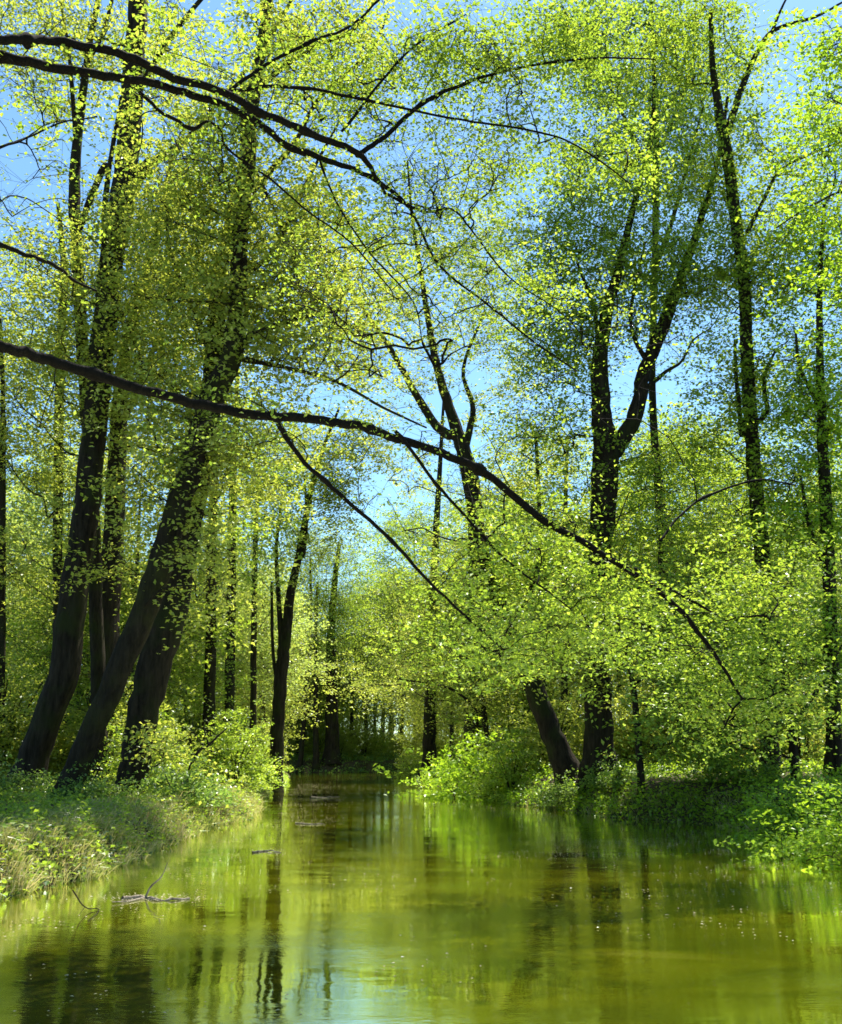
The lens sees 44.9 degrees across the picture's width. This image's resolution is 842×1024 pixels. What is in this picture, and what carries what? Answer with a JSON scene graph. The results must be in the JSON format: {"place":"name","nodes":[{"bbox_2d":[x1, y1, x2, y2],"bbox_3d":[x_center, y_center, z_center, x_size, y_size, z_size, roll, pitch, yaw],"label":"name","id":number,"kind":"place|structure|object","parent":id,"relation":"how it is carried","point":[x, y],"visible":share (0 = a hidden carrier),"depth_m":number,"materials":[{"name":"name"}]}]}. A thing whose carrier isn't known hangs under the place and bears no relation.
{"place":"outdoors","nodes":[
{"label":"outdoors","id":0,"kind":"place"},
{"bbox_2d":[0,773,841,1023],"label":"water","id":1,"kind":"structure","parent":0,"point":[316,945],"depth_m":9.81,"materials":[{"name":"green liquid"}]},
{"bbox_2d":[113,862,189,901],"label":"floating branch","id":2,"kind":"object","parent":1,"relation":"on","point":[136,897],"visible":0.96,"depth_m":11.57,"materials":[{"name":"brown wood"}]},
{"bbox_2d":[4,777,839,1012],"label":"floating litter","id":3,"kind":"object","parent":1,"relation":"on","point":[419,873],"visible":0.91,"depth_m":14.72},
{"bbox_2d":[0,757,841,894],"bbox_3d":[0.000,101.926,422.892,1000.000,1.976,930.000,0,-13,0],"label":"ground","id":4,"kind":"structure","parent":0,"point":[328,767],"depth_m":25.51,"materials":[{"name":"green plant"}]},
{"bbox_2d":[0,747,57,801],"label":"bank shrub","id":5,"kind":"object","parent":4,"relation":"on","point":[14,779],"visible":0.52,"depth_m":23.26,"materials":[{"name":"green plant"}]},
{"bbox_2d":[5,486,66,707],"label":"woodland tree","id":6,"kind":"object","parent":4,"relation":"on","point":[9,629],"visible":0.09,"depth_m":44.42,"materials":[{"name":"green plant"}]},
{"bbox_2d":[0,677,72,778],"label":"bank shrub","id":7,"kind":"object","parent":4,"relation":"on","point":[17,746],"visible":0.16,"depth_m":28.79,"materials":[{"name":"green plant"}]},
{"bbox_2d":[0,315,77,777],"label":"edge tree","id":8,"kind":"object","parent":4,"relation":"on","point":[3,558],"visible":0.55,"depth_m":30.34,"materials":[{"name":"green plant"}]},
{"bbox_2d":[0,637,86,781],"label":"bank shrub","id":9,"kind":"object","parent":4,"relation":"on","point":[17,696],"visible":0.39,"depth_m":29.18,"materials":[{"name":"green plant"}]},
{"bbox_2d":[6,431,101,639],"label":"woodland tree","id":10,"kind":"object","parent":4,"relation":"on","point":[30,498],"visible":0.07,"depth_m":73.20,"materials":[{"name":"green plant"}]},
{"bbox_2d":[0,203,146,735],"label":"thin tree","id":11,"kind":"object","parent":4,"relation":"on","point":[57,570],"visible":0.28,"depth_m":33.96,"materials":[{"name":"green plant"}]},
{"bbox_2d":[5,434,159,697],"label":"woodland tree","id":12,"kind":"object","parent":4,"relation":"on","point":[14,520],"visible":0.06,"depth_m":41.84,"materials":[{"name":"green plant"}]},
{"bbox_2d":[24,757,141,804],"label":"bank shrub","id":13,"kind":"object","parent":4,"relation":"on","point":[95,787],"visible":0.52,"depth_m":21.62,"materials":[{"name":"green plant"}]},
{"bbox_2d":[0,0,207,787],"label":"slim tree","id":14,"kind":"object","parent":4,"relation":"on","point":[97,651],"visible":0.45,"depth_m":30.78,"materials":[{"name":"green plant"}]},
{"bbox_2d":[5,520,229,742],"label":"woodland tree","id":15,"kind":"object","parent":4,"relation":"on","point":[124,609],"visible":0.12,"depth_m":35.53,"materials":[{"name":"green plant"}]},
{"bbox_2d":[43,659,191,781],"bbox_3d":[-9.344,6.435,30.309,5.173,4.317,5.203,9,-16,-34],"label":"bank shrub","id":16,"kind":"object","parent":4,"relation":"on","point":[119,718],"visible":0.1,"depth_m":29.79,"materials":[{"name":"green plant"}]},
{"bbox_2d":[5,509,232,751],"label":"woodland tree","id":17,"kind":"object","parent":4,"relation":"on","point":[36,657],"visible":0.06,"depth_m":36.42,"materials":[{"name":"green plant"}]},
{"bbox_2d":[6,406,258,758],"bbox_3d":[-10.042,2.927,36.150,9.931,14.138,10.545,12,-18,-42],"label":"woodland tree","id":18,"kind":"object","parent":4,"relation":"on","point":[134,590],"visible":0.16,"depth_m":35.88,"materials":[{"name":"green plant"}]},
{"bbox_2d":[0,780,270,899],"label":"bank grass","id":19,"kind":"structure","parent":4,"relation":"on","point":[31,833],"depth_m":15.42,"materials":[{"name":"plant"}]},
{"bbox_2d":[0,164,274,788],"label":"stout tree","id":20,"kind":"object","parent":4,"relation":"on","point":[111,629],"visible":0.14,"depth_m":31.28,"materials":[{"name":"green plant"}]},
{"bbox_2d":[0,778,286,899],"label":"ivy carpet","id":21,"kind":"object","parent":4,"relation":"on","point":[46,883],"visible":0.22,"depth_m":14.72,"materials":[{"name":"green plant"}]},
{"bbox_2d":[0,768,289,899],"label":"bank herbs","id":22,"kind":"object","parent":4,"relation":"on","point":[15,805],"visible":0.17,"depth_m":17.02,"materials":[{"name":"green plant"}]},
{"bbox_2d":[33,594,256,721],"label":"woodland tree","id":23,"kind":"object","parent":4,"relation":"on","point":[245,677],"visible":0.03,"depth_m":46.57,"materials":[{"name":"green plant"}]},
{"bbox_2d":[82,700,217,796],"bbox_3d":[-7.012,6.241,26.121,3.695,2.883,3.666,-2,-14,7],"label":"bank shrub","id":24,"kind":"object","parent":4,"relation":"on","point":[111,767],"visible":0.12,"depth_m":25.95,"materials":[{"name":"green plant"}]},
{"bbox_2d":[0,0,315,787],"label":"leaning tree","id":25,"kind":"object","parent":4,"relation":"on","point":[52,704],"visible":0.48,"depth_m":28.33,"materials":[{"name":"green plant"}]},
{"bbox_2d":[109,741,239,813],"bbox_3d":[-5.607,6.303,23.633,3.272,1.967,3.963,-4,-14,17],"label":"bank shrub","id":26,"kind":"object","parent":4,"relation":"on","point":[196,792],"visible":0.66,"depth_m":23.27,"materials":[{"name":"green plant"}]},
{"bbox_2d":[120,620,263,752],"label":"woodland tree","id":27,"kind":"object","parent":4,"relation":"on","point":[196,670],"visible":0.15,"depth_m":39.63,"materials":[{"name":"green plant"}]},
{"bbox_2d":[129,368,273,779],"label":"thin tree","id":28,"kind":"object","parent":4,"relation":"on","point":[211,675],"visible":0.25,"depth_m":37.74,"materials":[{"name":"green plant"}]},
{"bbox_2d":[22,71,384,823],"bbox_3d":[-5.298,-2.275,26.625,9.182,21.298,7.530,6,-14,-22],"label":"leaning tree","id":29,"kind":"object","parent":4,"relation":"on","point":[150,687],"visible":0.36,"depth_m":25.63,"materials":[{"name":"green plant"}]},
{"bbox_2d":[162,630,269,740],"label":"woodland tree","id":30,"kind":"object","parent":4,"relation":"on","point":[220,685],"visible":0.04,"depth_m":58.30,"materials":[{"name":"green plant"}]},
{"bbox_2d":[174,686,258,783],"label":"bank shrub","id":31,"kind":"object","parent":4,"relation":"on","point":[194,731],"visible":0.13,"depth_m":38.95,"materials":[{"name":"green plant"}]},
{"bbox_2d":[147,501,313,734],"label":"woodland tree","id":32,"kind":"object","parent":4,"relation":"on","point":[243,676],"visible":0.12,"depth_m":60.87,"materials":[{"name":"green plant"}]},
{"bbox_2d":[179,699,292,803],"bbox_3d":[-5.984,7.589,32.265,4.157,3.244,4.125,1,-13,-6],"label":"bank shrub","id":33,"kind":"object","parent":4,"relation":"on","point":[231,766],"visible":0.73,"depth_m":31.91,"materials":[{"name":"green plant"}]},
{"bbox_2d":[173,559,302,735],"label":"woodland tree","id":34,"kind":"object","parent":4,"relation":"on","point":[245,713],"visible":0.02,"depth_m":74.77,"materials":[{"name":"green plant"}]},
{"bbox_2d":[187,375,324,771],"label":"thin tree","id":35,"kind":"object","parent":4,"relation":"on","point":[231,690],"visible":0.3,"depth_m":42.72,"materials":[{"name":"green plant"}]},
{"bbox_2d":[38,0,478,800],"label":"leaning tree","id":36,"kind":"object","parent":4,"relation":"on","point":[242,336],"visible":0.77,"depth_m":24.64,"materials":[{"name":"green plant"}]},
{"bbox_2d":[182,540,350,728],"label":"woodland tree","id":37,"kind":"object","parent":4,"relation":"on","point":[267,659],"visible":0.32,"depth_m":60.81,"materials":[{"name":"green plant"}]},
{"bbox_2d":[221,421,322,754],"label":"thin tree","id":38,"kind":"object","parent":4,"relation":"on","point":[253,667],"visible":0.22,"depth_m":49.84,"materials":[{"name":"green plant"}]},
{"bbox_2d":[203,547,356,731],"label":"woodland tree","id":39,"kind":"object","parent":4,"relation":"on","point":[295,654],"visible":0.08,"depth_m":78.27,"materials":[{"name":"green plant"}]},
{"bbox_2d":[219,588,349,753],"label":"woodland tree","id":40,"kind":"object","parent":4,"relation":"on","point":[264,708],"visible":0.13,"depth_m":75.72,"materials":[{"name":"green plant"}]},
{"bbox_2d":[238,606,354,742],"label":"woodland tree","id":41,"kind":"object","parent":4,"relation":"on","point":[303,693],"visible":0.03,"depth_m":98.72,"materials":[{"name":"green plant"}]},
{"bbox_2d":[245,662,348,759],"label":"woodland tree","id":42,"kind":"object","parent":4,"relation":"on","point":[289,738],"visible":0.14,"depth_m":99.06,"materials":[{"name":"green plant"}]},
{"bbox_2d":[265,672,354,757],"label":"woodland tree","id":43,"kind":"object","parent":4,"relation":"on","point":[311,733],"visible":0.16,"depth_m":100.80,"materials":[{"name":"green plant"}]},
{"bbox_2d":[269,528,359,771],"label":"tree","id":44,"kind":"object","parent":4,"relation":"on","point":[315,762],"visible":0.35,"depth_m":95.59,"materials":[{"name":"green plant"}]},
{"bbox_2d":[262,506,370,772],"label":"tree","id":45,"kind":"object","parent":4,"relation":"on","point":[301,747],"visible":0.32,"depth_m":96.29,"materials":[{"name":"green plant"}]},
{"bbox_2d":[267,643,376,753],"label":"woodland tree","id":46,"kind":"object","parent":4,"relation":"on","point":[323,728],"visible":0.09,"depth_m":106.14,"materials":[{"name":"green plant"}]},
{"bbox_2d":[237,396,427,792],"bbox_3d":[-4.409,3.823,46.609,9.864,18.865,7.092,9,-16,-34],"label":"forked tree","id":47,"kind":"object","parent":4,"relation":"on","point":[281,663],"visible":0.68,"depth_m":46.42,"materials":[{"name":"green plant"}]},
{"bbox_2d":[286,514,408,764],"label":"tree","id":48,"kind":"object","parent":4,"relation":"on","point":[331,752],"visible":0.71,"depth_m":95.96,"materials":[{"name":"green plant"}]},
{"bbox_2d":[304,562,399,742],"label":"woodland tree","id":49,"kind":"object","parent":4,"relation":"on","point":[352,703],"visible":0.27,"depth_m":107.09,"materials":[{"name":"green plant"}]},
{"bbox_2d":[284,750,419,772],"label":"bank herbs","id":50,"kind":"object","parent":4,"relation":"on","point":[355,756],"visible":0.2,"depth_m":95.41,"materials":[{"name":"green plant"}]},
{"bbox_2d":[340,714,390,758],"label":"bank shrub","id":51,"kind":"object","parent":4,"relation":"on","point":[369,741],"visible":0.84,"depth_m":99.27,"materials":[{"name":"green plant"}]},
{"bbox_2d":[338,627,396,744],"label":"woodland tree","id":52,"kind":"object","parent":4,"relation":"on","point":[373,721],"visible":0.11,"depth_m":117.17,"materials":[{"name":"green plant"}]},
{"bbox_2d":[337,562,427,753],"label":"woodland tree","id":53,"kind":"object","parent":4,"relation":"on","point":[372,704],"visible":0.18,"depth_m":103.62,"materials":[{"name":"green plant"}]},
{"bbox_2d":[334,494,460,753],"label":"woodland tree","id":54,"kind":"object","parent":4,"relation":"on","point":[383,559],"visible":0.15,"depth_m":113.50,"materials":[{"name":"green plant"}]},
{"bbox_2d":[353,575,443,734],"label":"woodland tree","id":55,"kind":"object","parent":4,"relation":"on","point":[393,669],"visible":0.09,"depth_m":105.27,"materials":[{"name":"green plant"}]},
{"bbox_2d":[335,403,467,778],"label":"straight tree","id":56,"kind":"object","parent":4,"relation":"on","point":[428,742],"visible":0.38,"depth_m":70.12,"materials":[{"name":"green plant"}]},
{"bbox_2d":[394,754,421,777],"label":"bank shrub","id":57,"kind":"object","parent":4,"relation":"on","point":[408,771],"visible":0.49,"depth_m":71.55,"materials":[{"name":"green plant"}]},
{"bbox_2d":[0,0,841,766],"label":"overhanging tree","id":58,"kind":"object","parent":4,"relation":"on","point":[376,242],"visible":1,"depth_m":13.60,"materials":[{"name":"green plant"}]},
{"bbox_2d":[393,708,458,763],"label":"bank shrub","id":59,"kind":"object","parent":4,"relation":"on","point":[408,744],"visible":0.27,"depth_m":79.80,"materials":[{"name":"green plant"}]},
{"bbox_2d":[362,600,491,744],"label":"woodland tree","id":60,"kind":"object","parent":4,"relation":"on","point":[406,710],"visible":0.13,"depth_m":80.69,"materials":[{"name":"green plant"}]},
{"bbox_2d":[306,162,562,785],"bbox_3d":[0.861,-3.035,55.521,15.536,35.782,7.380,0,-13,0],"label":"forked tree","id":61,"kind":"object","parent":4,"relation":"on","point":[448,406],"visible":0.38,"depth_m":55.83,"materials":[{"name":"green plant"}]},
{"bbox_2d":[367,560,508,758],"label":"woodland tree","id":62,"kind":"object","parent":4,"relation":"on","point":[440,714],"visible":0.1,"depth_m":73.43,"materials":[{"name":"green plant"}]},
{"bbox_2d":[398,739,482,789],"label":"bank shrub","id":63,"kind":"object","parent":4,"relation":"on","point":[433,782],"visible":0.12,"depth_m":49.95,"materials":[{"name":"green plant"}]},
{"bbox_2d":[308,622,580,773],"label":"young beech","id":64,"kind":"object","parent":4,"relation":"on","point":[482,703],"visible":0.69,"depth_m":46.41,"materials":[{"name":"green plant"}]},
{"bbox_2d":[392,540,523,739],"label":"woodland tree","id":65,"kind":"object","parent":4,"relation":"on","point":[431,692],"visible":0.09,"depth_m":67.37,"materials":[{"name":"green plant"}]},
{"bbox_2d":[373,713,546,801],"bbox_3d":[2.789,9.647,38.678,7.907,4.077,7.684,13,-18,-42],"label":"bank shrub","id":66,"kind":"object","parent":4,"relation":"on","point":[454,770],"visible":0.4,"depth_m":38.22,"materials":[{"name":"green plant"}]},
{"bbox_2d":[383,545,537,738],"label":"woodland tree","id":67,"kind":"object","parent":4,"relation":"on","point":[445,691],"visible":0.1,"depth_m":66.49,"materials":[{"name":"green plant"}]},
{"bbox_2d":[398,488,558,725],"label":"woodland tree","id":68,"kind":"object","parent":4,"relation":"on","point":[456,537],"visible":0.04,"depth_m":66.81,"materials":[{"name":"green plant"}]},
{"bbox_2d":[349,436,616,786],"bbox_3d":[2.628,3.194,33.091,7.407,11.868,7.634,-12,-18,42],"label":"leaning tree","id":69,"kind":"object","parent":4,"relation":"on","point":[562,757],"visible":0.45,"depth_m":32.49,"materials":[{"name":"green plant"}]},
{"bbox_2d":[393,571,613,768],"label":"woodland tree","id":70,"kind":"object","parent":4,"relation":"on","point":[521,700],"visible":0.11,"depth_m":48.32,"materials":[{"name":"green plant"}]},
{"bbox_2d":[462,719,549,802],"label":"bank shrub","id":71,"kind":"object","parent":4,"relation":"on","point":[512,776],"visible":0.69,"depth_m":35.60,"materials":[{"name":"green plant"}]},
{"bbox_2d":[456,430,587,770],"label":"thin tree","id":72,"kind":"object","parent":4,"relation":"on","point":[517,483],"visible":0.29,"depth_m":41.35,"materials":[{"name":"green plant"}]},
{"bbox_2d":[479,401,620,737],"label":"thin tree","id":73,"kind":"object","parent":4,"relation":"on","point":[565,691],"visible":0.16,"depth_m":44.37,"materials":[{"name":"green plant"}]},
{"bbox_2d":[487,679,618,775],"bbox_3d":[4.950,7.880,37.517,5.077,4.213,5.048,0,-13,-2],"label":"bank shrub","id":74,"kind":"object","parent":4,"relation":"on","point":[576,741],"visible":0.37,"depth_m":37.34,"materials":[{"name":"green plant"}]},
{"bbox_2d":[459,592,650,727],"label":"woodland tree","id":75,"kind":"object","parent":4,"relation":"on","point":[548,684],"visible":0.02,"depth_m":50.44,"materials":[{"name":"green plant"}]},
{"bbox_2d":[521,765,590,809],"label":"bank shrub","id":76,"kind":"object","parent":4,"relation":"on","point":[550,798],"visible":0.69,"depth_m":29.99,"materials":[{"name":"green plant"}]},
{"bbox_2d":[512,483,706,729],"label":"woodland tree","id":77,"kind":"object","parent":4,"relation":"on","point":[580,669],"visible":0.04,"depth_m":46.61,"materials":[{"name":"green plant"}]},
{"bbox_2d":[563,750,655,791],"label":"bank shrub","id":78,"kind":"object","parent":4,"relation":"on","point":[601,781],"visible":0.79,"depth_m":28.39,"materials":[{"name":"green plant"}]},
{"bbox_2d":[467,545,757,794],"bbox_3d":[5.220,4.549,27.891,7.911,6.972,6.487,0,-13,0],"label":"young beech","id":79,"kind":"object","parent":4,"relation":"on","point":[639,762],"visible":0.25,"depth_m":27.79,"materials":[{"name":"green plant"}]},
{"bbox_2d":[447,0,788,796],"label":"forked tree","id":80,"kind":"object","parent":4,"relation":"on","point":[609,444],"visible":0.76,"depth_m":33.24,"materials":[{"name":"green plant"}]},
{"bbox_2d":[428,753,841,846],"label":"bank herbs","id":81,"kind":"object","parent":4,"relation":"on","point":[670,771],"visible":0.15,"depth_m":26.06,"materials":[{"name":"green plant"}]},
{"bbox_2d":[532,465,737,681],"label":"woodland tree","id":82,"kind":"object","parent":4,"relation":"on","point":[631,518],"visible":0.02,"depth_m":55.71,"materials":[{"name":"green plant"}]},
{"bbox_2d":[581,662,705,770],"bbox_3d":[8.151,7.389,35.819,4.936,4.119,4.964,12,-18,-40],"label":"bank shrub","id":83,"kind":"object","parent":4,"relation":"on","point":[623,742],"visible":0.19,"depth_m":35.22,"materials":[{"name":"green plant"}]},
{"bbox_2d":[501,0,799,744],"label":"tall tree","id":84,"kind":"object","parent":4,"relation":"on","point":[652,398],"visible":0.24,"depth_m":41.41,"materials":[{"name":"green plant"}]},
{"bbox_2d":[468,766,841,845],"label":"bank herbs","id":85,"kind":"object","parent":4,"relation":"on","point":[672,785],"visible":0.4,"depth_m":25.88,"materials":[{"name":"green plant"}]},
{"bbox_2d":[579,646,733,770],"bbox_3d":[8.526,7.220,36.478,5.719,4.773,5.752,4,-14,-16],"label":"bank shrub","id":86,"kind":"object","parent":4,"relation":"on","point":[633,751],"visible":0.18,"depth_m":35.72,"materials":[{"name":"green plant"}]},
{"bbox_2d":[476,787,839,847],"bbox_3d":[4.324,9.549,34.222,3.393,0.620,49.172,2,-14,-7],"label":"ivy carpet","id":87,"kind":"object","parent":4,"relation":"on","point":[638,806],"visible":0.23,"depth_m":26.18,"materials":[{"name":"green plant"}]},
{"bbox_2d":[484,779,841,854],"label":"bank grass","id":88,"kind":"structure","parent":4,"relation":"on","point":[656,818],"depth_m":25.75,"materials":[{"name":"plant"}]},
{"bbox_2d":[569,389,805,674],"bbox_3d":[11.184,2.908,45.060,11.758,17.005,10.815,-1,-13,4],"label":"woodland tree","id":89,"kind":"object","parent":4,"relation":"on","point":[712,482],"visible":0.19,"depth_m":45.52,"materials":[{"name":"green plant"}]},
{"bbox_2d":[584,390,812,689],"bbox_3d":[14.514,3.321,51.733,13.416,19.259,12.339,5,-14,-20],"label":"woodland tree","id":90,"kind":"object","parent":4,"relation":"on","point":[667,427],"visible":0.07,"depth_m":52.45,"materials":[{"name":"green plant"}]},
{"bbox_2d":[580,529,841,804],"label":"young beech","id":91,"kind":"object","parent":4,"relation":"on","point":[793,749],"visible":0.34,"depth_m":25.02,"materials":[{"name":"green plant"}]},
{"bbox_2d":[611,513,813,712],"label":"woodland tree","id":92,"kind":"object","parent":4,"relation":"on","point":[708,516],"visible":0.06,"depth_m":43.47,"materials":[{"name":"green plant"}]},
{"bbox_2d":[608,0,841,774],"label":"tall tree","id":93,"kind":"object","parent":4,"relation":"on","point":[748,378],"visible":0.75,"depth_m":32.20,"materials":[{"name":"green plant"}]},
{"bbox_2d":[668,732,789,785],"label":"bank shrub","id":94,"kind":"object","parent":4,"relation":"on","point":[755,768],"visible":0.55,"depth_m":25.78,"materials":[{"name":"green plant"}]},
{"bbox_2d":[653,440,841,661],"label":"woodland tree","id":95,"kind":"object","parent":4,"relation":"on","point":[746,518],"visible":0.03,"depth_m":59.28,"materials":[{"name":"green plant"}]},
{"bbox_2d":[704,45,841,776],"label":"edge tree","id":96,"kind":"object","parent":4,"relation":"on","point":[821,407],"visible":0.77,"depth_m":28.98,"materials":[{"name":"green plant"}]},
{"bbox_2d":[713,759,841,871],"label":"bank shrub","id":97,"kind":"object","parent":4,"relation":"on","point":[824,829],"visible":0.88,"depth_m":15.89,"materials":[{"name":"green plant"}]},
{"bbox_2d":[716,767,839,841],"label":"bank shrub","id":98,"kind":"object","parent":4,"relation":"on","point":[785,810],"visible":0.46,"depth_m":20.07,"materials":[{"name":"green plant"}]},
{"bbox_2d":[719,5,841,376],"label":"edge tree","id":99,"kind":"object","parent":4,"relation":"on","point":[831,57],"visible":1,"depth_m":23.67,"materials":[{"name":"green plant"}]},
{"bbox_2d":[721,651,841,768],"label":"bank shrub","id":100,"kind":"object","parent":4,"relation":"on","point":[808,743],"visible":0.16,"depth_m":32.87,"materials":[{"name":"green plant"}]},
{"bbox_2d":[734,450,841,654],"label":"woodland tree","id":101,"kind":"object","parent":4,"relation":"on","point":[818,532],"visible":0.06,"depth_m":59.31,"materials":[{"name":"green plant"}]},
{"bbox_2d":[735,468,841,689],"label":"woodland tree","id":102,"kind":"object","parent":4,"relation":"on","point":[838,565],"visible":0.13,"depth_m":44.13,"materials":[{"name":"green plant"}]},
{"bbox_2d":[0,0,841,742],"label":"sky","id":103,"kind":"structure","parent":0,"point":[20,166],"materials":[{"name":"blue"}]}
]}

